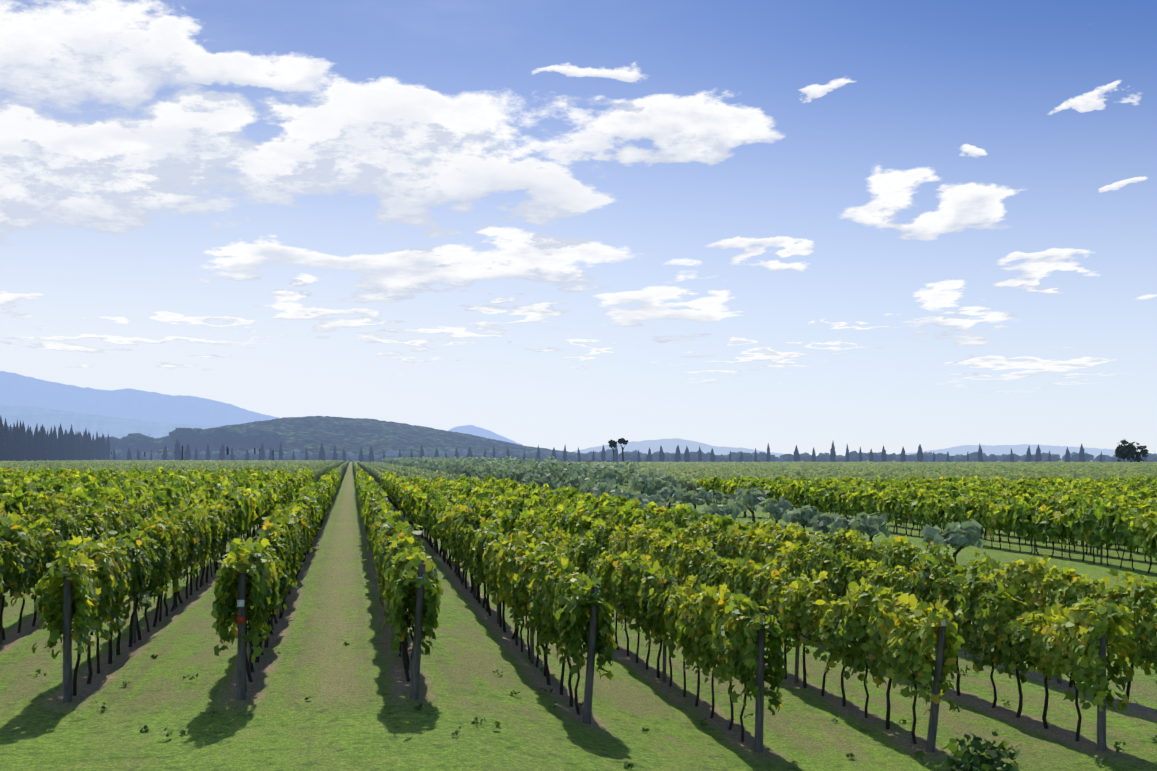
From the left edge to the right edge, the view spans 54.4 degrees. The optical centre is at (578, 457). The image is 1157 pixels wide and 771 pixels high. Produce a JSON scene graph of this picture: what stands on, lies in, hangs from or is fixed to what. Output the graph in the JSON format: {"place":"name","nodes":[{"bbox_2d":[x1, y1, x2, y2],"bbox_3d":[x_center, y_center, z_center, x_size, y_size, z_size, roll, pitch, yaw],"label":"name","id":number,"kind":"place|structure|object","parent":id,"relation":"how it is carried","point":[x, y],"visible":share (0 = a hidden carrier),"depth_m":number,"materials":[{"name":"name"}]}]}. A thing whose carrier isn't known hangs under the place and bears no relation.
{"place":"outdoors","nodes":[
{"label":"outdoors","id":0,"kind":"place"},
{"bbox_2d":[0,404,214,439],"bbox_3d":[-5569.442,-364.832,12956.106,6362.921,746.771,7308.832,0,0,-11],"label":"mountain","id":1,"kind":"structure","parent":0,"point":[91,424],"depth_m":12223.18,"materials":[{"name":"blue"}]},
{"bbox_2d":[0,371,279,426],"bbox_3d":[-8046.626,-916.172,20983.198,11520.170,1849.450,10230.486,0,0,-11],"label":"mountain","id":2,"kind":"structure","parent":0,"point":[16,389],"depth_m":19958.31,"materials":[{"name":"blue"}]},
{"bbox_2d":[117,416,760,461],"bbox_3d":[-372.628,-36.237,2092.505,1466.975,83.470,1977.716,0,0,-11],"label":"forest hill","id":3,"kind":"structure","parent":0,"point":[340,434],"depth_m":1759.50,"materials":[{"name":"green plant"}]},
{"bbox_2d":[448,425,523,445],"bbox_3d":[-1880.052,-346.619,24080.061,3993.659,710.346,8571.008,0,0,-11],"label":"mountain","id":4,"kind":"structure","parent":0,"point":[474,430],"depth_m":23364.07,"materials":[{"name":"blue"}]},
{"bbox_2d":[0,458,1156,770],"bbox_3d":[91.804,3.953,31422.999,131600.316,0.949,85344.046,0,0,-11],"label":"ground","id":5,"kind":"structure","parent":0,"point":[354,712],"depth_m":18.11,"materials":[{"name":"green plant"}]},
{"bbox_2d":[0,416,1146,461],"bbox_3d":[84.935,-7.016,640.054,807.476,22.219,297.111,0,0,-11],"label":"conifer trees","id":6,"kind":"object","parent":5,"relation":"on","point":[19,443],"visible":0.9,"depth_m":619.90,"materials":[{"name":"green plant"}]},
{"bbox_2d":[0,479,1147,752],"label":"vineyard posts","id":7,"kind":"object","parent":5,"relation":"on","point":[758,743],"visible":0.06,"depth_m":16.57,"materials":[{"name":"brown wood"}]},
{"bbox_2d":[237,616,243,622],"bbox_3d":[-4.958,2.374,16.501,0.110,0.100,0.012,0,0,-1],"label":"row marker tag","id":8,"kind":"object","parent":7,"relation":"attached to","point":[240,619],"visible":0.86,"depth_m":16.50,"materials":[{"name":"red plastic"}]},
{"bbox_2d":[0,489,1156,743],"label":"vine","id":9,"kind":"object","parent":7,"relation":"on","point":[868,595],"depth_m":20.18,"materials":[{"name":"green plant"}]},
{"bbox_2d":[62,568,1107,625],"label":"post tags","id":10,"kind":"object","parent":7,"relation":"attached to","point":[240,603],"visible":0.33,"depth_m":16.50,"materials":[{"name":"white"}]},
{"bbox_2d":[0,467,1156,560],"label":"distant vineyard rows","id":11,"kind":"object","parent":5,"relation":"on","point":[1093,511],"visible":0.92,"depth_m":57.03,"materials":[{"name":"green plant"}]},
{"bbox_2d":[0,460,1156,492],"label":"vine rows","id":12,"kind":"object","parent":5,"relation":"on","point":[691,474],"visible":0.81,"depth_m":204.26,"materials":[{"name":"green plant"}]},
{"bbox_2d":[3,425,1156,461],"bbox_3d":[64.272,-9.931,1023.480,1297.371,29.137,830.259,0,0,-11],"label":"conifer trees","id":13,"kind":"object","parent":5,"relation":"on","point":[200,439],"visible":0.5,"depth_m":891.26,"materials":[{"name":"green plant"}]},
{"bbox_2d":[33,641,1156,770],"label":"weeds","id":14,"kind":"object","parent":5,"relation":"on","point":[986,760],"visible":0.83,"depth_m":15.06,"materials":[{"name":"green plant"}]},
{"bbox_2d":[111,434,1124,561],"bbox_3d":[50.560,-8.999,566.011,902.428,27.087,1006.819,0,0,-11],"label":"tree trunks","id":15,"kind":"object","parent":5,"relation":"on","point":[956,552],"visible":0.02,"depth_m":87.09,"materials":[{"name":"brown plant"}]},
{"bbox_2d":[608,438,1148,461],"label":"trees","id":16,"kind":"object","parent":15,"relation":"on","point":[1128,451],"visible":0.98,"depth_m":569.68,"materials":[{"name":"green plant"}]},
{"bbox_2d":[380,455,985,553],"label":"olive trees","id":17,"kind":"object","parent":5,"relation":"on","point":[598,480],"visible":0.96,"depth_m":88.14,"materials":[{"name":"green plant"}]},
{"bbox_2d":[0,0,1156,455],"label":"sky","id":18,"kind":"structure","parent":0,"point":[868,225],"materials":[{"name":"blue"}]},
{"bbox_2d":[572,438,783,457],"bbox_3d":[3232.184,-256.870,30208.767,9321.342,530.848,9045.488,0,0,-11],"label":"mountain","id":19,"kind":"structure","parent":0,"point":[667,445],"depth_m":28741.52,"materials":[{"name":"blue"}]},
{"bbox_2d":[896,444,1114,457],"bbox_3d":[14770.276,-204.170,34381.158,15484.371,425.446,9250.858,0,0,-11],"label":"mountain","id":20,"kind":"structure","parent":0,"point":[1019,450],"depth_m":32741.47,"materials":[{"name":"blue"}]}
]}

